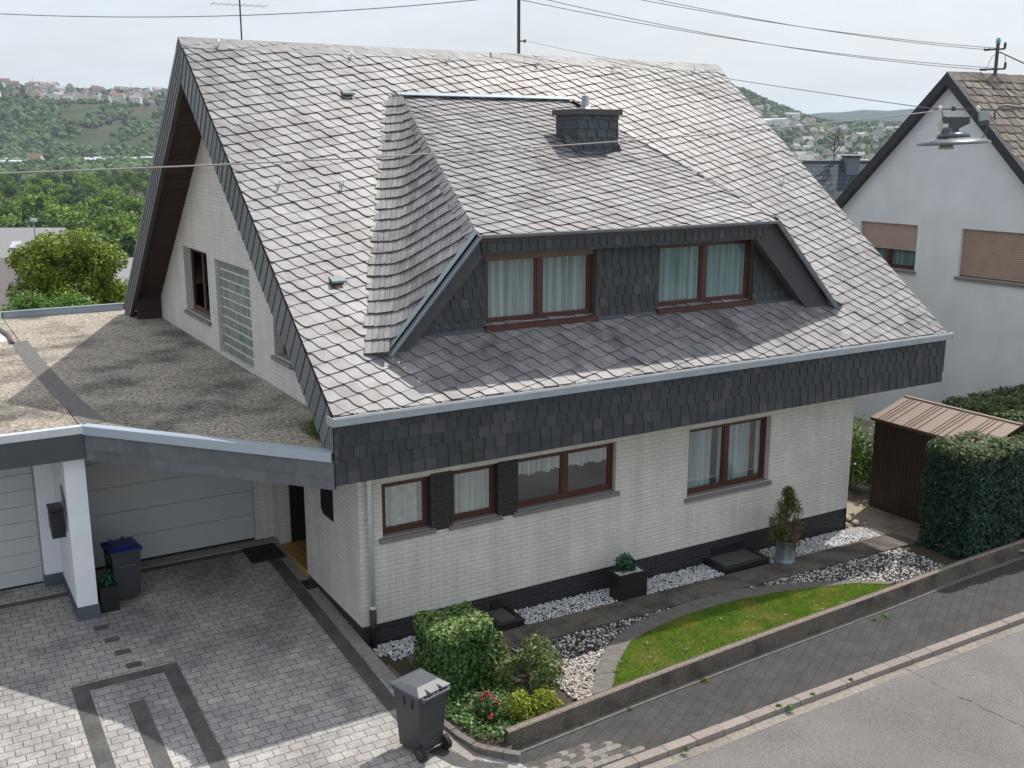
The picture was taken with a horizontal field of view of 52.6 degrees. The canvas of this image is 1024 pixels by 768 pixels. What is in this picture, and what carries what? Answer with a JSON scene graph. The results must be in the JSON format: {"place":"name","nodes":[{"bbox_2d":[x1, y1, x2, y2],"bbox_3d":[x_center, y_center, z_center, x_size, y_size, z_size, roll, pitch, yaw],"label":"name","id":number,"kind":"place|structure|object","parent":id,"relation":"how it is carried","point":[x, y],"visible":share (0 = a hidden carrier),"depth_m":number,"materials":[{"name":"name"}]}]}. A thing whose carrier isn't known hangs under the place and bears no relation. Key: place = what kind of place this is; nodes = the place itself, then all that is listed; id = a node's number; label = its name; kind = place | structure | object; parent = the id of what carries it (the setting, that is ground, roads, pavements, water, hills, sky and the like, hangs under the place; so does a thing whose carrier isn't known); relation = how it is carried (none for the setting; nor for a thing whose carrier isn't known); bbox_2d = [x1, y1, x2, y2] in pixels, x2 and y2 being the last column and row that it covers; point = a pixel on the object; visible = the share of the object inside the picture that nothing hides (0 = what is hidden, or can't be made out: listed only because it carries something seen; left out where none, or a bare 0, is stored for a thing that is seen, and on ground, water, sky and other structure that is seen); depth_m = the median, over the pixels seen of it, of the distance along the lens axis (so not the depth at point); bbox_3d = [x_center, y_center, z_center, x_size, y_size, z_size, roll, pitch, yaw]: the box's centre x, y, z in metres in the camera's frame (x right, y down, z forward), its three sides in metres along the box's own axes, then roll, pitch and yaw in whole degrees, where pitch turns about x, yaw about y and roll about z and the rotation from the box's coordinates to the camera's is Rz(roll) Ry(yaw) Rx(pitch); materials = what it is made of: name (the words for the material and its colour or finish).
{"place":"outdoors","nodes":[
{"label":"outdoors","id":0,"kind":"place"},
{"bbox_2d":[0,542,526,767],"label":"driveway","id":1,"kind":"structure","parent":0,"point":[273,678],"depth_m":15.02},
{"bbox_2d":[0,312,100,620],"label":"garage","id":2,"kind":"structure","parent":1,"relation":"on","point":[45,532],"depth_m":17.01,"materials":[{"name":"paint"}]},
{"bbox_2d":[0,466,43,588],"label":"garage door","id":3,"kind":"structure","parent":2,"relation":"in","point":[21,562],"depth_m":17.26,"materials":[{"name":"metal"}]},
{"bbox_2d":[96,569,119,612],"bbox_3d":[-6.567,3.336,16.820,0.310,0.647,0.308,-8,15,-30],"label":"plant pot","id":4,"kind":"object","parent":1,"relation":"on","point":[108,593],"visible":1,"depth_m":16.73,"materials":[{"name":"grey plastic"}]},
{"bbox_2d":[100,536,142,598],"bbox_3d":[-6.453,3.064,17.199,0.520,0.965,0.637,-9,16,-36],"label":"wheelie bin","id":5,"kind":"object","parent":1,"relation":"on","point":[122,559],"visible":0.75,"depth_m":17.01,"materials":[{"name":"plastic"}]},
{"bbox_2d":[0,303,335,594],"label":"garage","id":6,"kind":"structure","parent":1,"relation":"on","point":[195,448],"depth_m":18.37,"materials":[{"name":"stone"}]},
{"bbox_2d":[85,460,254,567],"bbox_3d":[-6.162,1.839,18.510,3.060,2.630,0.070,-8,15,-30],"label":"garage door","id":7,"kind":"structure","parent":6,"relation":"in","point":[165,511],"depth_m":18.54,"materials":[{"name":"metal"}]},
{"bbox_2d":[300,419,319,439],"bbox_3d":[-2.928,0.652,15.389,0.502,0.309,0.763,-8,15,-30],"label":"weed","id":8,"kind":"object","parent":6,"relation":"on","point":[312,432],"visible":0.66,"depth_m":15.41,"materials":[{"name":"green plant"}]},
{"bbox_2d":[0,550,507,767],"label":"paving pattern","id":9,"kind":"object","parent":1,"relation":"on","point":[150,736],"visible":0.79,"depth_m":14.49},
{"bbox_2d":[241,543,283,563],"bbox_3d":[-4.572,3.092,19.003,0.600,0.060,0.670,-8,15,-30],"label":"doormat","id":10,"kind":"object","parent":1,"relation":"on","point":[263,552],"visible":1,"depth_m":18.93,"materials":[{"name":"rubber"}]},
{"bbox_2d":[285,562,483,760],"bbox_3d":[-2.293,4.080,16.044,0.363,0.510,6.504,-8,15,-32],"label":"edging strip","id":11,"kind":"object","parent":1,"relation":"on","point":[370,657],"visible":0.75,"depth_m":16.12,"materials":[{"name":"concrete"}]},
{"bbox_2d":[389,668,451,762],"bbox_3d":[-1.181,4.317,13.554,0.656,0.994,0.536,12,18,43],"label":"wheelie bin","id":12,"kind":"object","parent":1,"relation":"on","point":[420,694],"visible":1,"depth_m":13.40,"materials":[{"name":"plastic"}]},
{"bbox_2d":[0,89,887,541],"bbox_3d":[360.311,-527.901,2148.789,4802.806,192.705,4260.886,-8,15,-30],"label":"ground","id":13,"kind":"structure","parent":0,"point":[100,137],"depth_m":1668.98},
{"bbox_2d":[0,174,14,185],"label":"broadleaf tree","id":14,"kind":"object","parent":13,"relation":"on","point":[4,179],"visible":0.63,"depth_m":704.35,"materials":[{"name":"green plant"}]},
{"bbox_2d":[0,181,20,197],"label":"broadleaf tree","id":15,"kind":"object","parent":13,"relation":"on","point":[12,187],"visible":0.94,"depth_m":615.93,"materials":[{"name":"green plant"}]},
{"bbox_2d":[0,202,21,220],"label":"broadleaf tree","id":16,"kind":"object","parent":13,"relation":"on","point":[6,210],"visible":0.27,"depth_m":345.74,"materials":[{"name":"green plant"}]},
{"bbox_2d":[0,213,21,227],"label":"broadleaf tree","id":17,"kind":"object","parent":13,"relation":"on","point":[10,217],"visible":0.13,"depth_m":321.55,"materials":[{"name":"green plant"}]},
{"bbox_2d":[7,202,32,221],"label":"broadleaf tree","id":18,"kind":"object","parent":13,"relation":"on","point":[24,216],"visible":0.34,"depth_m":406.29,"materials":[{"name":"green plant"}]},
{"bbox_2d":[0,217,50,227],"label":"broadleaf tree","id":19,"kind":"object","parent":13,"relation":"on","point":[27,223],"visible":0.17,"depth_m":280.92,"materials":[{"name":"green plant"}]},
{"bbox_2d":[23,184,41,195],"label":"broadleaf tree","id":20,"kind":"object","parent":13,"relation":"on","point":[33,188],"visible":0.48,"depth_m":586.18,"materials":[{"name":"green plant"}]},
{"bbox_2d":[17,191,51,219],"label":"broadleaf tree","id":21,"kind":"object","parent":13,"relation":"on","point":[28,202],"visible":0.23,"depth_m":389.32,"materials":[{"name":"green plant"}]},
{"bbox_2d":[0,256,72,319],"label":"house","id":22,"kind":"structure","parent":13,"relation":"on","point":[7,276],"depth_m":60.91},
{"bbox_2d":[34,197,45,226],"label":"conifer tree","id":23,"kind":"object","parent":13,"relation":"on","point":[39,205],"visible":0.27,"depth_m":351.58,"materials":[{"name":"green plant"}]},
{"bbox_2d":[0,228,84,257],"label":"house","id":24,"kind":"structure","parent":13,"relation":"on","point":[10,238],"depth_m":90.82,"materials":[{"name":"metal"}]},
{"bbox_2d":[29,210,64,227],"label":"broadleaf tree","id":25,"kind":"object","parent":13,"relation":"on","point":[42,215],"visible":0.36,"depth_m":329.35,"materials":[{"name":"green plant"}]},
{"bbox_2d":[39,172,57,183],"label":"broadleaf tree","id":26,"kind":"object","parent":13,"relation":"on","point":[45,176],"visible":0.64,"depth_m":750.21,"materials":[{"name":"green plant"}]},
{"bbox_2d":[0,288,98,317],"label":"bush","id":27,"kind":"object","parent":13,"relation":"on","point":[23,302],"visible":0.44,"depth_m":35.82,"materials":[{"name":"green plant"}]},
{"bbox_2d":[47,183,71,196],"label":"broadleaf tree","id":28,"kind":"object","parent":13,"relation":"on","point":[61,188],"visible":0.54,"depth_m":577.79,"materials":[{"name":"green plant"}]},
{"bbox_2d":[43,202,87,229],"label":"broadleaf tree","id":29,"kind":"object","parent":13,"relation":"on","point":[66,216],"visible":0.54,"depth_m":342.26,"materials":[{"name":"green plant"}]},
{"bbox_2d":[4,227,128,309],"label":"broadleaf tree","id":30,"kind":"object","parent":13,"relation":"on","point":[53,266],"visible":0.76,"depth_m":45.49,"materials":[{"name":"green plant"}]},
{"bbox_2d":[52,193,91,219],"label":"broadleaf tree","id":31,"kind":"object","parent":13,"relation":"on","point":[70,199],"visible":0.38,"depth_m":432.29,"materials":[{"name":"green plant"}]},
{"bbox_2d":[68,201,93,217],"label":"broadleaf tree","id":32,"kind":"object","parent":13,"relation":"on","point":[80,206],"visible":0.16,"depth_m":382.82,"materials":[{"name":"green plant"}]},
{"bbox_2d":[69,218,95,233],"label":"broadleaf tree","id":33,"kind":"object","parent":13,"relation":"on","point":[81,224],"visible":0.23,"depth_m":321.93,"materials":[{"name":"green plant"}]},
{"bbox_2d":[77,180,99,196],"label":"broadleaf tree","id":34,"kind":"object","parent":13,"relation":"on","point":[93,188],"visible":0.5,"depth_m":596.72,"materials":[{"name":"green plant"}]},
{"bbox_2d":[84,188,121,213],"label":"broadleaf tree","id":35,"kind":"object","parent":13,"relation":"on","point":[107,198],"visible":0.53,"depth_m":422.57,"materials":[{"name":"green plant"}]},
{"bbox_2d":[74,230,135,255],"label":"broadleaf tree","id":36,"kind":"object","parent":13,"relation":"on","point":[110,239],"visible":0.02,"depth_m":213.89,"materials":[{"name":"green plant"}]},
{"bbox_2d":[88,204,125,222],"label":"broadleaf tree","id":37,"kind":"object","parent":13,"relation":"on","point":[106,208],"visible":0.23,"depth_m":362.19,"materials":[{"name":"green plant"}]},
{"bbox_2d":[90,212,134,244],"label":"broadleaf tree","id":38,"kind":"object","parent":13,"relation":"on","point":[109,223],"visible":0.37,"depth_m":275.16,"materials":[{"name":"green plant"}]},
{"bbox_2d":[114,223,139,245],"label":"broadleaf tree","id":39,"kind":"object","parent":13,"relation":"on","point":[131,231],"visible":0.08,"depth_m":253.69,"materials":[{"name":"green plant"}]},
{"bbox_2d":[92,257,162,317],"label":"house","id":40,"kind":"structure","parent":13,"relation":"on","point":[124,273],"depth_m":82.57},
{"bbox_2d":[119,233,136,256],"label":"conifer tree","id":41,"kind":"object","parent":13,"relation":"on","point":[127,242],"visible":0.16,"depth_m":200.99,"materials":[{"name":"green plant"}]},
{"bbox_2d":[113,211,142,241],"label":"broadleaf tree","id":42,"kind":"object","parent":13,"relation":"on","point":[136,218],"visible":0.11,"depth_m":298.12,"materials":[{"name":"green plant"}]},
{"bbox_2d":[119,169,136,192],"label":"broadleaf tree","id":43,"kind":"object","parent":13,"relation":"on","point":[125,175],"visible":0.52,"depth_m":764.67,"materials":[{"name":"green plant"}]},
{"bbox_2d":[114,195,144,217],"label":"broadleaf tree","id":44,"kind":"object","parent":13,"relation":"on","point":[136,207],"visible":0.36,"depth_m":389.41,"materials":[{"name":"green plant"}]},
{"bbox_2d":[127,177,142,195],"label":"broadleaf tree","id":45,"kind":"object","parent":13,"relation":"on","point":[136,183],"visible":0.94,"depth_m":680.31,"materials":[{"name":"green plant"}]},
{"bbox_2d":[130,171,149,183],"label":"broadleaf tree","id":46,"kind":"object","parent":13,"relation":"on","point":[143,177],"visible":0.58,"depth_m":735.84,"materials":[{"name":"green plant"}]},
{"bbox_2d":[0,83,902,188],"bbox_3d":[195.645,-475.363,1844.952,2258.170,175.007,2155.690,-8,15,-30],"label":"wood","id":47,"kind":"object","parent":13,"relation":"on","point":[35,134],"visible":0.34,"depth_m":1680.01,"materials":[{"name":"plant"}]},
{"bbox_2d":[124,36,953,649],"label":"house","id":48,"kind":"structure","parent":13,"relation":"on","point":[698,342],"depth_m":18.19,"materials":[{"name":"white brick"}]},
{"bbox_2d":[184,248,211,325],"bbox_3d":[-6.824,-2.187,22.689,0.280,1.532,2.140,-8,15,-30],"label":"window","id":49,"kind":"structure","parent":48,"relation":"in","point":[203,311],"depth_m":22.85,"materials":[{"name":"brown wood"}]},
{"bbox_2d":[218,260,253,367],"bbox_3d":[-5.397,-1.399,20.411,0.032,1.930,2.360,-8,15,-30],"label":"glass block window","id":50,"kind":"structure","parent":48,"relation":"in","point":[234,280],"depth_m":20.45,"materials":[{"name":"glass"}]},
{"bbox_2d":[209,0,266,39],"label":"tv antenna","id":51,"kind":"object","parent":48,"relation":"on","point":[239,12],"visible":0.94,"depth_m":19.97,"materials":[{"name":"metal"}]},
{"bbox_2d":[271,344,292,369],"bbox_3d":[-3.899,-0.792,17.954,0.280,0.892,1.040,-8,15,-30],"label":"window","id":52,"kind":"structure","parent":48,"relation":"in","point":[275,358],"depth_m":18.09,"materials":[{"name":"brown wood"}]},
{"bbox_2d":[289,485,305,540],"bbox_3d":[-3.706,1.823,19.517,1.050,2.190,0.065,-8,15,-30],"label":"house door","id":53,"kind":"structure","parent":48,"relation":"in","point":[296,493],"depth_m":19.43,"materials":[{"name":"wood"}]},
{"bbox_2d":[379,476,436,544],"bbox_3d":[-1.670,1.931,16.193,0.960,0.952,0.244,-8,15,-30],"label":"window","id":54,"kind":"structure","parent":48,"relation":"in","point":[404,502],"depth_m":16.26,"materials":[{"name":"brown wood"}]},
{"bbox_2d":[449,464,502,530],"bbox_3d":[-0.629,1.793,16.794,0.980,0.972,0.242,-8,15,-30],"label":"window","id":55,"kind":"structure","parent":48,"relation":"in","point":[473,488],"depth_m":16.87,"materials":[{"name":"fabric"}]},
{"bbox_2d":[517,0,525,53],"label":"roof mast","id":56,"kind":"object","parent":48,"relation":"on","point":[518,27],"visible":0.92,"depth_m":23.16,"materials":[{"name":"metal"}]},
{"bbox_2d":[0,0,473,16],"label":"power line","id":57,"kind":"object","parent":56,"relation":"attached to","point":[250,15],"visible":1,"depth_m":23.97,"materials":[{"name":"metal"}]},
{"bbox_2d":[528,41,933,108],"bbox_3d":[1.960,-5.031,16.079,0.007,1.998,15.515,-3,13,-12],"label":"span wire","id":58,"kind":"object","parent":56,"relation":"attached to","point":[760,83],"visible":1,"depth_m":11.79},
{"bbox_2d":[915,106,990,149],"bbox_3d":[3.821,-2.213,8.954,0.609,0.369,0.610,-8,15,-30],"label":"street lamp","id":59,"kind":"object","parent":58,"relation":"hanging from","point":[949,136],"visible":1,"depth_m":8.91,"materials":[{"name":"metal"}]},
{"bbox_2d":[0,111,933,173],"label":"span wire","id":60,"kind":"object","parent":59,"relation":"attached to","point":[424,153],"visible":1,"depth_m":6.25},
{"bbox_2d":[523,0,1002,68],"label":"power line","id":61,"kind":"object","parent":56,"relation":"attached to","point":[754,42],"visible":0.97,"depth_m":25.09,"materials":[{"name":"metal"}]},
{"bbox_2d":[549,0,979,69],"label":"power line","id":62,"kind":"object","parent":56,"relation":"attached to","point":[754,41],"visible":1,"depth_m":25.03,"materials":[{"name":"metal"}]},
{"bbox_2d":[660,0,983,49],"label":"power line","id":63,"kind":"object","parent":56,"relation":"attached to","point":[817,29],"visible":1,"depth_m":25.57,"materials":[{"name":"metal"}]},
{"bbox_2d":[643,0,1002,48],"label":"power line","id":64,"kind":"object","parent":56,"relation":"attached to","point":[821,29],"visible":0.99,"depth_m":25.95,"materials":[{"name":"metal"}]},
{"bbox_2d":[484,249,598,333],"bbox_3d":[0.457,-1.521,16.901,2.170,1.260,0.288,-8,15,-30],"label":"dormer window","id":65,"kind":"structure","parent":48,"relation":"in","point":[524,286],"depth_m":16.93,"materials":[{"name":"fabric"}]},
{"bbox_2d":[513,442,619,516],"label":"window","id":66,"kind":"structure","parent":48,"relation":"in","point":[562,469],"depth_m":17.89,"materials":[{"name":"brown wood"}]},
{"bbox_2d":[656,240,755,314],"bbox_3d":[3.462,-1.935,18.636,2.280,1.290,0.288,-8,15,-30],"label":"dormer window","id":67,"kind":"structure","parent":48,"relation":"in","point":[699,272],"depth_m":18.68,"materials":[{"name":"fabric"}]},
{"bbox_2d":[684,416,771,502],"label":"window","id":68,"kind":"structure","parent":48,"relation":"in","point":[722,451],"depth_m":19.70,"materials":[{"name":"fabric"}]},
{"bbox_2d":[504,538,1023,749],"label":"garden wall","id":69,"kind":"structure","parent":13,"relation":"on","point":[552,722],"depth_m":16.16,"materials":[{"name":"concrete"}]},
{"bbox_2d":[764,118,788,128],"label":"hall","id":70,"kind":"structure","parent":13,"relation":"on","point":[782,122],"depth_m":1877.84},
{"bbox_2d":[601,612,1023,767],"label":"kerb","id":71,"kind":"structure","parent":13,"relation":"on","point":[708,734],"depth_m":15.24,"materials":[{"name":"concrete"}]},
{"bbox_2d":[802,155,869,200],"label":"house","id":72,"kind":"structure","parent":13,"relation":"on","point":[834,178],"depth_m":54.35,"materials":[{"name":"stone"}]},
{"bbox_2d":[824,125,851,159],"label":"tv antenna","id":73,"kind":"object","parent":72,"relation":"on","point":[834,142],"visible":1,"depth_m":54.77,"materials":[{"name":"metal"}]},
{"bbox_2d":[835,71,1023,421],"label":"house","id":74,"kind":"structure","parent":13,"relation":"on","point":[942,231],"depth_m":27.31,"materials":[{"name":"white paint"}]},
{"bbox_2d":[862,221,917,273],"bbox_3d":[10.660,-3.881,29.305,0.319,1.332,2.090,-8,15,-30],"label":"window","id":75,"kind":"structure","parent":74,"relation":"in","point":[896,243],"depth_m":29.16,"materials":[{"name":"plastic"}]},
{"bbox_2d":[954,229,1023,287],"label":"window","id":76,"kind":"structure","parent":74,"relation":"in","point":[997,256],"depth_m":26.54,"materials":[{"name":"beige plastic"}]},
{"bbox_2d":[980,37,1006,74],"bbox_3d":[12.844,-8.669,27.631,0.718,1.090,0.120,1,13,3],"label":"roof pole","id":77,"kind":"object","parent":74,"relation":"on","point":[997,52],"visible":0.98,"depth_m":27.60,"materials":[{"name":"metal"}]},
{"bbox_2d":[0,0,1023,114],"label":"sky","id":78,"kind":"structure","parent":0,"point":[135,47],"materials":[{"name":"white"}]},
{"bbox_2d":[406,533,916,666],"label":"garden path","id":79,"kind":"structure","parent":0,"point":[584,621],"depth_m":18.37,"materials":[{"name":"stone"}]},
{"bbox_2d":[767,486,805,564],"bbox_3d":[5.192,2.635,19.630,0.724,1.530,0.680,-8,15,-30],"label":"potted conifer","id":80,"kind":"object","parent":79,"relation":"on","point":[785,542],"visible":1,"depth_m":19.55,"materials":[{"name":"plant"}]},
{"bbox_2d":[372,532,961,751],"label":"garden soil","id":81,"kind":"structure","parent":0,"point":[403,666],"depth_m":16.15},
{"bbox_2d":[411,601,495,696],"bbox_3d":[-0.860,3.848,15.155,1.107,1.154,0.994,-8,15,-30],"label":"ivy hedge","id":82,"kind":"object","parent":81,"relation":"on","point":[453,642],"visible":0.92,"depth_m":14.89,"materials":[{"name":"green plant"}]},
{"bbox_2d":[386,665,520,762],"bbox_3d":[-1.011,4.675,14.475,0.412,0.308,3.067,-11,17,-40],"label":"bed edging","id":83,"kind":"object","parent":81,"relation":"on","point":[490,751],"visible":0.28,"depth_m":13.60,"materials":[{"name":"concrete"}]},
{"bbox_2d":[445,674,529,742],"bbox_3d":[-0.305,4.494,14.469,1.368,0.183,1.779,-8,15,-30],"label":"ground cover","id":84,"kind":"object","parent":81,"relation":"on","point":[468,719],"visible":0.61,"depth_m":14.35,"materials":[{"name":"green plant"}]},
{"bbox_2d":[473,690,504,721],"bbox_3d":[-0.304,4.430,14.270,0.376,0.357,0.511,-8,15,-30],"label":"azalea","id":85,"kind":"object","parent":81,"relation":"on","point":[487,705],"visible":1,"depth_m":14.19,"materials":[{"name":"green plant"}]},
{"bbox_2d":[487,628,563,696],"bbox_3d":[0.159,4.048,14.983,1.194,0.809,1.048,0,13,1],"label":"shrub","id":86,"kind":"object","parent":81,"relation":"on","point":[538,679],"visible":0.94,"depth_m":15.05,"materials":[{"name":"green plant"}]},
{"bbox_2d":[503,683,565,721],"bbox_3d":[0.323,4.394,14.258,0.883,0.483,0.484,-3,13,-12],"label":"golden shrub","id":87,"kind":"object","parent":81,"relation":"on","point":[539,704],"visible":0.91,"depth_m":14.20,"materials":[{"name":"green plant"}]},
{"bbox_2d":[542,649,603,700],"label":"pale gravel","id":88,"kind":"structure","parent":81,"relation":"on","point":[576,687],"depth_m":15.38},
{"bbox_2d":[609,552,647,601],"bbox_3d":[2.026,3.338,18.149,0.600,0.824,0.392,-8,15,-30],"label":"planter","id":89,"kind":"object","parent":81,"relation":"on","point":[628,578],"visible":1,"depth_m":18.02,"materials":[{"name":"plastic"}]},
{"bbox_2d":[514,548,942,696],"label":"dark gravel","id":90,"kind":"structure","parent":81,"relation":"on","point":[896,553],"depth_m":19.12,"materials":[{"name":"gravel"}]},
{"bbox_2d":[592,580,895,694],"bbox_3d":[3.586,3.944,17.381,7.311,0.177,1.565,-9,16,-35],"label":"lawn edging","id":91,"kind":"object","parent":81,"relation":"on","point":[612,655],"visible":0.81,"depth_m":17.41,"materials":[{"name":"concrete"}]},
{"bbox_2d":[612,581,894,686],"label":"lawn","id":92,"kind":"structure","parent":81,"relation":"on","point":[738,630],"depth_m":16.97,"materials":[{"name":"plant"}]},
{"bbox_2d":[915,418,1023,560],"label":"thuja hedge","id":93,"kind":"object","parent":81,"relation":"on","point":[977,505],"visible":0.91,"depth_m":20.14,"materials":[{"name":"plant"}]},
{"bbox_2d":[520,559,1023,767],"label":"pavement","id":94,"kind":"structure","parent":0,"point":[975,602],"depth_m":16.20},
{"bbox_2d":[522,741,644,767],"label":"drive apron","id":95,"kind":"object","parent":94,"relation":"on","point":[604,752],"visible":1,"depth_m":13.65,"materials":[{"name":"concrete"}]},
{"bbox_2d":[563,613,889,751],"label":"weeds","id":96,"kind":"object","parent":94,"relation":"on","point":[776,705],"visible":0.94,"depth_m":14.93,"materials":[{"name":"green plant"}]},
{"bbox_2d":[517,555,1023,752],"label":"wall footing","id":97,"kind":"object","parent":94,"relation":"on","point":[659,695],"depth_m":16.26,"materials":[{"name":"concrete"}]},
{"bbox_2d":[666,630,1023,767],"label":"road","id":98,"kind":"structure","parent":0,"point":[912,720],"depth_m":14.57,"materials":[{"name":"asphalt"}]},
{"bbox_2d":[639,623,1023,767],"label":"gutter strip","id":99,"kind":"object","parent":98,"relation":"on","point":[757,727],"visible":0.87,"depth_m":15.23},
{"bbox_2d":[810,109,913,121],"bbox_3d":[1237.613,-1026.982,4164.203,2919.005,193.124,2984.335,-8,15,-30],"label":"hills","id":100,"kind":"structure","parent":0,"point":[855,115],"depth_m":4445.28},
{"bbox_2d":[845,417,1023,551],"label":"yard","id":101,"kind":"structure","parent":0,"point":[862,510],"depth_m":22.46,"materials":[{"name":"concrete"}]},
{"bbox_2d":[370,526,884,660],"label":"white gravel","id":102,"kind":"structure","parent":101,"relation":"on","point":[843,534],"depth_m":18.69,"materials":[{"name":"gravel"}]},
{"bbox_2d":[848,414,874,489],"bbox_3d":[8.086,1.492,23.947,1.724,2.163,1.538,-2,13,-9],"label":"laurel bush","id":103,"kind":"object","parent":101,"relation":"on","point":[859,459],"visible":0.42,"depth_m":23.81,"materials":[{"name":"green plant"}]},
{"bbox_2d":[869,395,1023,527],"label":"shed","id":104,"kind":"structure","parent":101,"relation":"on","point":[907,428],"depth_m":22.15,"materials":[{"name":"wood"}]},
{"bbox_2d":[941,383,1023,421],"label":"thuja hedge","id":105,"kind":"object","parent":101,"relation":"on","point":[1006,406],"visible":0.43,"depth_m":24.48,"materials":[{"name":"plant"}]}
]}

